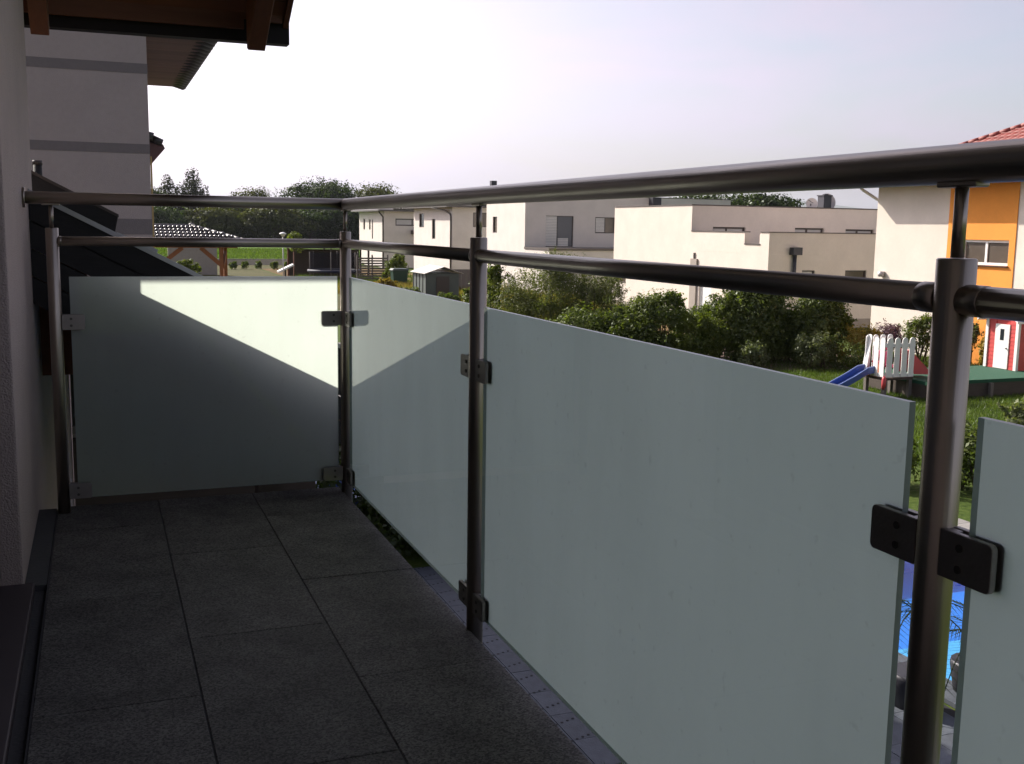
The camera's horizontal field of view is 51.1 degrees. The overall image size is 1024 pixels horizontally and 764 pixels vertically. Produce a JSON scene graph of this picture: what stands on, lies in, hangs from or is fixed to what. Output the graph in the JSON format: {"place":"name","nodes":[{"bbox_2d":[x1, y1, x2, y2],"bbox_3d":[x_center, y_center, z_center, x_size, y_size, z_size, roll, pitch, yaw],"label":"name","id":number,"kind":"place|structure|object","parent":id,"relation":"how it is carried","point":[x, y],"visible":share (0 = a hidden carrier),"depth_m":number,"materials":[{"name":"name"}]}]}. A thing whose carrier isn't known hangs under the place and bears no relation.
{"place":"outdoors","nodes":[
{"label":"outdoors","id":0,"kind":"place"},
{"bbox_2d":[218,259,286,264],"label":"garden wall","id":1,"kind":"structure","parent":0,"point":[263,261],"depth_m":115.05,"materials":[{"name":"concrete"}]},
{"bbox_2d":[155,247,364,264],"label":"field","id":2,"kind":"structure","parent":0,"point":[265,248],"depth_m":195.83,"materials":[{"name":"green plant"}]},
{"bbox_2d":[153,187,173,209],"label":"broadleaf tree","id":3,"kind":"object","parent":2,"relation":"on","point":[157,191],"visible":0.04,"depth_m":233.99,"materials":[{"name":"green plant"}]},
{"bbox_2d":[154,206,193,223],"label":"broadleaf tree","id":4,"kind":"object","parent":2,"relation":"on","point":[165,215],"visible":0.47,"depth_m":211.63,"materials":[{"name":"green plant"}]},
{"bbox_2d":[157,167,212,210],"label":"conifer tree","id":5,"kind":"object","parent":2,"relation":"on","point":[170,185],"visible":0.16,"depth_m":243.73,"materials":[{"name":"green plant"}]},
{"bbox_2d":[181,207,242,236],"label":"broadleaf tree","id":6,"kind":"object","parent":2,"relation":"on","point":[210,218],"visible":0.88,"depth_m":215.22,"materials":[{"name":"green plant"}]},
{"bbox_2d":[218,211,269,237],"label":"broadleaf tree","id":7,"kind":"object","parent":2,"relation":"on","point":[241,226],"visible":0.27,"depth_m":220.89,"materials":[{"name":"green plant"}]},
{"bbox_2d":[214,185,276,212],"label":"broadleaf tree","id":8,"kind":"object","parent":2,"relation":"on","point":[255,193],"visible":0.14,"depth_m":243.04,"materials":[{"name":"green plant"}]},
{"bbox_2d":[173,207,358,239],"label":"undergrowth","id":9,"kind":"object","parent":2,"relation":"on","point":[303,236],"visible":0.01,"depth_m":234.46,"materials":[{"name":"green plant"}]},
{"bbox_2d":[241,208,323,238],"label":"broadleaf tree","id":10,"kind":"object","parent":2,"relation":"on","point":[269,220],"visible":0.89,"depth_m":220.02,"materials":[{"name":"green plant"}]},
{"bbox_2d":[279,209,347,238],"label":"broadleaf tree","id":11,"kind":"object","parent":2,"relation":"on","point":[310,214],"visible":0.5,"depth_m":223.19,"materials":[{"name":"green plant"}]},
{"bbox_2d":[268,175,360,198],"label":"broadleaf tree","id":12,"kind":"object","parent":2,"relation":"on","point":[331,189],"visible":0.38,"depth_m":237.99,"materials":[{"name":"green plant"}]},
{"bbox_2d":[315,210,358,234],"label":"broadleaf tree","id":13,"kind":"object","parent":2,"relation":"on","point":[350,216],"visible":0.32,"depth_m":223.82,"materials":[{"name":"green plant"}]},
{"bbox_2d":[347,213,358,235],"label":"broadleaf tree","id":14,"kind":"object","parent":2,"relation":"on","point":[354,232],"visible":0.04,"depth_m":225.36,"materials":[{"name":"green plant"}]},
{"bbox_2d":[351,181,401,197],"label":"broadleaf tree","id":15,"kind":"object","parent":2,"relation":"on","point":[366,191],"visible":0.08,"depth_m":241.93,"materials":[{"name":"green plant"}]},
{"bbox_2d":[669,194,741,204],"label":"broadleaf tree","id":16,"kind":"object","parent":2,"relation":"on","point":[707,197],"visible":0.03,"depth_m":148.14,"materials":[{"name":"green plant"}]},
{"bbox_2d":[717,192,804,206],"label":"broadleaf tree","id":17,"kind":"object","parent":2,"relation":"on","point":[758,199],"visible":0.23,"depth_m":150.54,"materials":[{"name":"green plant"}]},
{"bbox_2d":[292,272,597,312],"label":"wild grass","id":18,"kind":"structure","parent":0,"point":[353,276],"depth_m":84.60,"materials":[{"name":"plant"}]},
{"bbox_2d":[263,269,684,333],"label":"weedy plot","id":19,"kind":"object","parent":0,"point":[274,271],"visible":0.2,"depth_m":98.07,"materials":[{"name":"plant"}]},
{"bbox_2d":[270,261,278,269],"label":"round shrub","id":20,"kind":"object","parent":19,"relation":"on","point":[274,264],"visible":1,"depth_m":103.96,"materials":[{"name":"green plant"}]},
{"bbox_2d":[287,231,302,275],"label":"young tree","id":21,"kind":"object","parent":19,"relation":"on","point":[294,235],"visible":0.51,"depth_m":86.70,"materials":[{"name":"green plant"}]},
{"bbox_2d":[287,248,369,275],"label":"garden pergola","id":22,"kind":"object","parent":19,"relation":"on","point":[301,262],"visible":0.35,"depth_m":92.27,"materials":[{"name":"brown wood"}]},
{"bbox_2d":[307,251,359,277],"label":"trampoline","id":23,"kind":"object","parent":19,"relation":"on","point":[324,262],"visible":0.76,"depth_m":83.40,"materials":[{"name":"black fabric"}]},
{"bbox_2d":[356,255,387,280],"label":"trellis fence","id":24,"kind":"object","parent":19,"relation":"on","point":[371,266],"visible":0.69,"depth_m":81.20,"materials":[{"name":"brown wood"}]},
{"bbox_2d":[375,277,397,286],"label":"wild shrub","id":25,"kind":"object","parent":19,"relation":"on","point":[388,281],"visible":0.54,"depth_m":69.25,"materials":[{"name":"green plant"}]},
{"bbox_2d":[382,254,408,278],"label":"bright shrub","id":26,"kind":"object","parent":19,"relation":"on","point":[397,261],"visible":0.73,"depth_m":79.81,"materials":[{"name":"green plant"}]},
{"bbox_2d":[389,268,408,282],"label":"wheelie bin","id":27,"kind":"object","parent":19,"relation":"on","point":[399,274],"visible":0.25,"depth_m":76.65,"materials":[{"name":"plastic"}]},
{"bbox_2d":[400,286,420,291],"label":"wild shrub","id":28,"kind":"object","parent":19,"relation":"on","point":[414,289],"visible":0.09,"depth_m":61.67,"materials":[{"name":"green plant"}]},
{"bbox_2d":[410,265,463,295],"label":"garden shed","id":29,"kind":"structure","parent":19,"relation":"on","point":[426,280],"depth_m":63.32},
{"bbox_2d":[436,276,448,295],"bbox_3d":[-4.093,-5.488,63.228,0.800,1.500,0.033,-2,9,-21],"label":"door","id":30,"kind":"structure","parent":29,"relation":"in","point":[442,282],"depth_m":63.16,"materials":[{"name":"wood"}]},
{"bbox_2d":[437,291,462,300],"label":"wild shrub","id":31,"kind":"object","parent":19,"relation":"on","point":[451,296],"visible":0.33,"depth_m":54.20,"materials":[{"name":"green plant"}]},
{"bbox_2d":[432,269,489,289],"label":"board fence","id":32,"kind":"object","parent":19,"relation":"on","point":[464,279],"visible":0.16,"depth_m":72.01,"materials":[{"name":"grey wood"}]},
{"bbox_2d":[461,281,494,302],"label":"wild shrub","id":33,"kind":"object","parent":19,"relation":"on","point":[466,293],"visible":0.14,"depth_m":57.91,"materials":[{"name":"green plant"}]},
{"bbox_2d":[337,280,658,319],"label":"dry grass","id":34,"kind":"structure","parent":0,"point":[405,284],"depth_m":70.13,"materials":[{"name":"plant"}]},
{"bbox_2d":[148,0,1023,210],"label":"sky","id":35,"kind":"structure","parent":0,"point":[411,96],"materials":[{"name":"white"}]},
{"bbox_2d":[251,236,1022,709],"bbox_3d":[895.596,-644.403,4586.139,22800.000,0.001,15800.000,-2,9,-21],"label":"ground","id":36,"kind":"structure","parent":0,"point":[965,502],"depth_m":18.84,"materials":[{"name":"plant"}]},
{"bbox_2d":[24,28,216,503],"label":"neighbour house","id":37,"kind":"structure","parent":36,"relation":"on","point":[88,113],"depth_m":10.96,"materials":[{"name":"grey paint"}]},
{"bbox_2d":[0,0,293,763],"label":"house","id":38,"kind":"structure","parent":36,"relation":"on","point":[259,25],"depth_m":3.45,"materials":[{"name":"paint"}]},
{"bbox_2d":[7,487,591,763],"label":"balcony floor","id":39,"kind":"structure","parent":38,"relation":"attached to","point":[317,626],"depth_m":2.60,"materials":[{"name":"tile"}]},
{"bbox_2d":[22,138,1023,763],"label":"balcony railing","id":40,"kind":"object","parent":39,"relation":"on","point":[628,550],"visible":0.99,"depth_m":1.91,"materials":[{"name":"glass"}]},
{"bbox_2d":[202,265,376,308],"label":"rough grass","id":41,"kind":"structure","parent":36,"relation":"on","point":[248,271],"depth_m":98.35,"materials":[{"name":"plant"}]},
{"bbox_2d":[176,259,201,274],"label":"bright shrub","id":42,"kind":"object","parent":41,"relation":"on","point":[196,267],"visible":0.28,"depth_m":71.59,"materials":[{"name":"green plant"}]},
{"bbox_2d":[168,248,216,274],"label":"garden wall","id":43,"kind":"structure","parent":41,"relation":"on","point":[207,264],"depth_m":91.04,"materials":[{"name":"stone"}]},
{"bbox_2d":[152,223,240,275],"bbox_3d":[-18.167,-5.715,53.136,9.533,4.400,4.887,-2,9,-21],"label":"carport","id":44,"kind":"object","parent":41,"relation":"on","point":[191,230],"visible":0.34,"depth_m":52.58,"materials":[{"name":"tile"}]},
{"bbox_2d":[228,261,237,268],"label":"round shrub","id":45,"kind":"object","parent":41,"relation":"on","point":[233,264],"visible":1,"depth_m":102.64,"materials":[{"name":"green plant"}]},
{"bbox_2d":[241,261,248,268],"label":"round shrub","id":46,"kind":"object","parent":41,"relation":"on","point":[245,264],"visible":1,"depth_m":103.73,"materials":[{"name":"green plant"}]},
{"bbox_2d":[279,232,285,275],"bbox_3d":[-12.636,-6.281,59.152,0.400,3.970,0.400,-2,9,-21],"label":"garden lamp","id":47,"kind":"object","parent":41,"relation":"on","point":[282,234],"visible":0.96,"depth_m":58.99,"materials":[{"name":"grey metal"}]},
{"bbox_2d":[277,264,293,275],"bbox_3d":[-12.582,-5.450,59.515,0.880,2.225,0.600,-2,9,-21],"label":"white board","id":48,"kind":"object","parent":41,"relation":"on","point":[285,268],"visible":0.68,"depth_m":59.20,"materials":[{"name":"paint"}]},
{"bbox_2d":[316,444,420,559],"bbox_3d":[-1.607,1.514,15.787,3.649,1.334,4.413,-2,9,-21],"label":"clipped hedge","id":49,"kind":"object","parent":36,"relation":"on","point":[390,534],"visible":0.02,"depth_m":14.42,"materials":[{"name":"green plant"}]},
{"bbox_2d":[351,208,413,267],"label":"hipped house","id":50,"kind":"structure","parent":36,"relation":"on","point":[393,225],"depth_m":113.22,"materials":[{"name":"white paint"}]},
{"bbox_2d":[395,219,413,225],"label":"window","id":51,"kind":"structure","parent":50,"relation":"in","point":[398,222],"depth_m":113.01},
{"bbox_2d":[404,181,496,269],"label":"hipped house","id":52,"kind":"structure","parent":36,"relation":"on","point":[449,226],"depth_m":91.81,"materials":[{"name":"white paint"}]},
{"bbox_2d":[420,214,423,226],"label":"window","id":53,"kind":"structure","parent":52,"relation":"in","point":[421,215],"depth_m":98.87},
{"bbox_2d":[473,212,486,226],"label":"window","id":54,"kind":"structure","parent":52,"relation":"in","point":[484,215],"depth_m":91.19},
{"bbox_2d":[486,197,660,293],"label":"flat roof house","id":55,"kind":"structure","parent":36,"relation":"on","point":[580,227],"depth_m":76.70,"materials":[{"name":"paint"}]},
{"bbox_2d":[546,216,572,246],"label":"window","id":56,"kind":"structure","parent":55,"relation":"in","point":[564,223],"depth_m":76.47,"materials":[{"name":"glass"}]},
{"bbox_2d":[595,217,614,232],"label":"window","id":57,"kind":"structure","parent":55,"relation":"in","point":[609,222],"depth_m":77.65,"materials":[{"name":"glass"}]},
{"bbox_2d":[413,566,954,763],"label":"terrace","id":58,"kind":"structure","parent":36,"relation":"on","point":[583,738],"depth_m":9.99,"materials":[{"name":"grey stone"}]},
{"bbox_2d":[28,189,340,509],"bbox_3d":[-1.770,1.183,6.697,2.000,4.538,4.640,-2,9,-21],"label":"lean to roof","id":59,"kind":"object","parent":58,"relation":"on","point":[111,261],"visible":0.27,"depth_m":4.10,"materials":[{"name":"grey metal"}]},
{"bbox_2d":[32,160,42,174],"bbox_3d":[-2.399,-0.884,5.434,0.048,0.472,0.048,-2,9,-21],"label":"vent pipe","id":60,"kind":"object","parent":59,"relation":"attached to","point":[37,165],"visible":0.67,"depth_m":5.39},
{"bbox_2d":[31,170,157,252],"bbox_3d":[-2.755,-1.149,6.066,1.324,0.781,1.605,-2,9,-21],"label":"solar panel","id":61,"kind":"object","parent":59,"relation":"on","point":[103,216],"visible":0.48,"depth_m":5.47,"materials":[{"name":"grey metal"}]},
{"bbox_2d":[895,599,963,709],"bbox_3d":[3.763,2.523,10.028,1.437,1.043,1.449,-2,9,-21],"label":"potted palm","id":62,"kind":"object","parent":58,"relation":"on","point":[900,684],"visible":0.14,"depth_m":9.95,"materials":[{"name":"green plant"}]},
{"bbox_2d":[661,198,730,204],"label":"flat roof house","id":63,"kind":"structure","parent":36,"relation":"on","point":[672,201],"depth_m":101.31,"materials":[{"name":"concrete"}]},
{"bbox_2d":[613,204,877,327],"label":"flat roof house","id":64,"kind":"structure","parent":36,"relation":"on","point":[828,241],"depth_m":54.75,"materials":[{"name":"paint"}]},
{"bbox_2d":[699,287,710,307],"bbox_3d":[9.704,-4.355,53.381,0.070,2.000,1.160,-2,9,-21],"label":"door","id":65,"kind":"structure","parent":64,"relation":"in","point":[704,291],"depth_m":53.61,"materials":[{"name":"white"}]},
{"bbox_2d":[713,227,743,230],"bbox_3d":[11.117,-7.443,55.286,1.950,1.110,0.070,-2,9,-21],"label":"window","id":66,"kind":"structure","parent":64,"relation":"in","point":[714,228],"depth_m":55.22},
{"bbox_2d":[795,228,822,233],"bbox_3d":[15.736,-7.637,57.055,1.850,1.130,0.070,-2,9,-21],"label":"window","id":67,"kind":"structure","parent":64,"relation":"in","point":[796,229],"depth_m":57.01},
{"bbox_2d":[806,198,817,206],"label":"satellite dish","id":68,"kind":"object","parent":64,"relation":"on","point":[811,202],"visible":0.77,"depth_m":65.11,"materials":[{"name":"grey metal"}]},
{"bbox_2d":[817,194,832,207],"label":"chimney","id":69,"kind":"object","parent":64,"relation":"on","point":[824,200],"visible":0.88,"depth_m":65.12,"materials":[{"name":"metal"}]},
{"bbox_2d":[845,270,865,277],"bbox_3d":[16.014,-4.642,50.170,1.220,1.180,0.070,-2,9,-21],"label":"window","id":70,"kind":"structure","parent":64,"relation":"in","point":[853,273],"depth_m":50.13,"materials":[{"name":"glass"}]},
{"bbox_2d":[845,229,872,232],"bbox_3d":[18.792,-7.744,58.229,1.900,1.100,0.070,-2,9,-21],"label":"window","id":71,"kind":"structure","parent":64,"relation":"in","point":[847,230],"depth_m":58.13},
{"bbox_2d":[720,352,858,370],"bbox_3d":[5.854,-0.780,36.884,13.756,0.001,6.187,0,8,-9],"label":"planting bed","id":72,"kind":"object","parent":36,"relation":"on","point":[792,365],"visible":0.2,"depth_m":35.62,"materials":[{"name":"plant"}]},
{"bbox_2d":[487,264,510,309],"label":"columnar shrub","id":73,"kind":"object","parent":72,"relation":"on","point":[494,274],"visible":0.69,"depth_m":37.68,"materials":[{"name":"green plant"}]},
{"bbox_2d":[487,245,604,324],"bbox_3d":[1.214,-2.858,37.485,4.532,3.843,2.928,-2,9,-21],"label":"willow shrub","id":74,"kind":"object","parent":72,"relation":"on","point":[558,304],"visible":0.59,"depth_m":36.94,"materials":[{"name":"green plant"}]},
{"bbox_2d":[545,301,638,338],"bbox_3d":[2.558,-1.635,35.422,3.901,2.083,2.156,-2,9,-21],"label":"leafy bush","id":75,"kind":"object","parent":72,"relation":"on","point":[593,321],"visible":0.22,"depth_m":35.03,"materials":[{"name":"green plant"}]},
{"bbox_2d":[567,275,629,323],"bbox_3d":[3.047,-2.391,37.121,2.412,3.078,2.205,-2,9,-21],"label":"willow shrub","id":76,"kind":"object","parent":72,"relation":"on","point":[608,287],"visible":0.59,"depth_m":36.93,"materials":[{"name":"green plant"}]},
{"bbox_2d":[592,309,661,344],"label":"leafy bush","id":77,"kind":"object","parent":72,"relation":"on","point":[617,329],"visible":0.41,"depth_m":34.98,"materials":[{"name":"green plant"}]},
{"bbox_2d":[611,288,687,349],"bbox_3d":[4.753,-1.967,36.157,2.870,2.605,2.220,-2,9,-21],"label":"leafy bush","id":78,"kind":"object","parent":72,"relation":"on","point":[657,304],"visible":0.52,"depth_m":35.76,"materials":[{"name":"green plant"}]},
{"bbox_2d":[664,303,718,348],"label":"leafy bush","id":79,"kind":"object","parent":72,"relation":"on","point":[698,309],"visible":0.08,"depth_m":37.22,"materials":[{"name":"green plant"}]},
{"bbox_2d":[676,309,729,357],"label":"leafy bush","id":80,"kind":"object","parent":72,"relation":"on","point":[697,331],"visible":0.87,"depth_m":35.48,"materials":[{"name":"green plant"}]},
{"bbox_2d":[702,289,796,361],"bbox_3d":[8.060,-2.204,36.322,3.338,3.145,2.468,-2,9,-21],"label":"bush","id":81,"kind":"object","parent":72,"relation":"on","point":[748,315],"visible":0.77,"depth_m":35.76,"materials":[{"name":"green plant"}]},
{"bbox_2d":[737,339,769,366],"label":"pale bush","id":82,"kind":"object","parent":72,"relation":"on","point":[756,353],"visible":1,"depth_m":34.53,"materials":[{"name":"green plant"}]},
{"bbox_2d":[758,309,802,360],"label":"leafy bush","id":83,"kind":"object","parent":72,"relation":"on","point":[784,345],"visible":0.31,"depth_m":36.36,"materials":[{"name":"green plant"}]},
{"bbox_2d":[793,330,839,369],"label":"pale bush","id":84,"kind":"object","parent":72,"relation":"on","point":[821,350],"visible":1,"depth_m":34.66,"materials":[{"name":"green plant"}]},
{"bbox_2d":[783,297,857,362],"bbox_3d":[10.451,-1.999,36.530,2.780,2.729,1.940,-2,9,-21],"label":"bush","id":85,"kind":"object","parent":72,"relation":"on","point":[831,317],"visible":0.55,"depth_m":36.08,"materials":[{"name":"green plant"}]},
{"bbox_2d":[839,321,881,362],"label":"flowering plant","id":86,"kind":"object","parent":72,"relation":"on","point":[856,338],"visible":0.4,"depth_m":35.90,"materials":[{"name":"green plant"}]},
{"bbox_2d":[829,364,874,386],"bbox_3d":[8.932,-0.055,29.147,1.816,0.817,0.495,-1,8,-12],"label":"slide","id":87,"kind":"object","parent":36,"relation":"on","point":[853,375],"visible":0.62,"depth_m":29.33,"materials":[{"name":"blue plastic"}]},
{"bbox_2d":[838,342,893,367],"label":"flowering plant","id":88,"kind":"object","parent":36,"relation":"on","point":[859,350],"visible":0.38,"depth_m":34.86,"materials":[{"name":"green plant"}]},
{"bbox_2d":[734,353,1023,480],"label":"lawn grass","id":89,"kind":"structure","parent":36,"relation":"on","point":[1005,398],"depth_m":29.20,"materials":[{"name":"plant"}]},
{"bbox_2d":[873,318,904,362],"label":"flowering plant","id":90,"kind":"object","parent":36,"relation":"on","point":[894,331],"visible":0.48,"depth_m":36.48,"materials":[{"name":"pink plant"}]},
{"bbox_2d":[863,334,915,397],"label":"play tower","id":91,"kind":"structure","parent":36,"relation":"on","point":[889,376],"depth_m":28.90,"materials":[{"name":"white wood"}]},
{"bbox_2d":[898,312,931,361],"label":"bush","id":92,"kind":"object","parent":36,"relation":"on","point":[924,326],"visible":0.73,"depth_m":37.09,"materials":[{"name":"green plant"}]},
{"bbox_2d":[911,437,921,481],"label":"garden bush","id":93,"kind":"object","parent":36,"relation":"on","point":[915,458],"visible":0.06,"depth_m":18.68,"materials":[{"name":"green plant"}]},
{"bbox_2d":[898,518,969,707],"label":"swimming pool","id":94,"kind":"structure","parent":36,"relation":"in","point":[958,596],"depth_m":14.39,"materials":[{"name":"blue liquid"}]},
{"bbox_2d":[898,616,961,692],"bbox_3d":[4.459,2.655,10.306,1.455,0.725,1.438,-2,9,-21],"label":"potted palm","id":95,"kind":"object","parent":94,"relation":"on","point":[954,664],"visible":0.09,"depth_m":10.30,"materials":[{"name":"green plant"}]},
{"bbox_2d":[860,123,1023,364],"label":"orange house","id":96,"kind":"structure","parent":36,"relation":"on","point":[913,233],"depth_m":38.13,"materials":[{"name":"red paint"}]},
{"bbox_2d":[964,240,1008,266],"bbox_3d":[15.979,-4.358,36.166,0.235,0.878,2.160,-2,9,-21],"label":"window","id":97,"kind":"structure","parent":96,"relation":"in","point":[989,253],"depth_m":36.10,"materials":[{"name":"glass"}]},
{"bbox_2d":[869,365,1023,398],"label":"play deck","id":98,"kind":"structure","parent":36,"relation":"on","point":[988,381],"depth_m":29.70,"materials":[{"name":"wood"}]},
{"bbox_2d":[899,348,927,373],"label":"climbing ramp","id":99,"kind":"structure","parent":98,"relation":"on","point":[920,367],"depth_m":29.41,"materials":[{"name":"red plastic"}]},
{"bbox_2d":[977,318,1023,370],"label":"playhouse","id":100,"kind":"object","parent":98,"relation":"on","point":[1004,345],"visible":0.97,"depth_m":31.56,"materials":[{"name":"red paint"}]},
{"bbox_2d":[993,323,1010,368],"bbox_3d":[14.471,-1.057,31.666,0.087,1.310,0.532,-2,9,-21],"label":"door","id":101,"kind":"structure","parent":100,"relation":"in","point":[1002,331],"depth_m":31.65,"materials":[{"name":"white paint"}]},
{"bbox_2d":[920,419,977,491],"bbox_3d":[8.002,1.260,18.688,1.510,1.283,1.478,-2,9,-21],"label":"garden bush","id":102,"kind":"object","parent":36,"relation":"on","point":[970,440],"visible":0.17,"depth_m":18.49,"materials":[{"name":"green plant"}]},
{"bbox_2d":[970,321,983,364],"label":"bush","id":103,"kind":"object","parent":36,"relation":"on","point":[976,331],"visible":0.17,"depth_m":36.03,"materials":[{"name":"green plant"}]},
{"bbox_2d":[976,335,984,364],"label":"bush","id":104,"kind":"object","parent":36,"relation":"on","point":[981,351],"visible":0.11,"depth_m":35.04,"materials":[{"name":"green plant"}]},
{"bbox_2d":[996,395,1023,424],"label":"garden bush","id":105,"kind":"object","parent":36,"relation":"on","point":[1016,412],"visible":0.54,"depth_m":20.85,"materials":[{"name":"green plant"}]},
{"bbox_2d":[792,200,863,208],"bbox_3d":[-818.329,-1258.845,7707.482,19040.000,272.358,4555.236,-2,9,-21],"label":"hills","id":106,"kind":"structure","parent":0,"point":[836,206],"depth_m":8335.61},
{"bbox_2d":[878,347,893,373],"bbox_3d":[10.330,-0.589,29.381,0.479,0.806,0.428,-2,9,-21],"label":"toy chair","id":107,"kind":"object","parent":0,"point":[885,357],"visible":0.11,"depth_m":29.46,"materials":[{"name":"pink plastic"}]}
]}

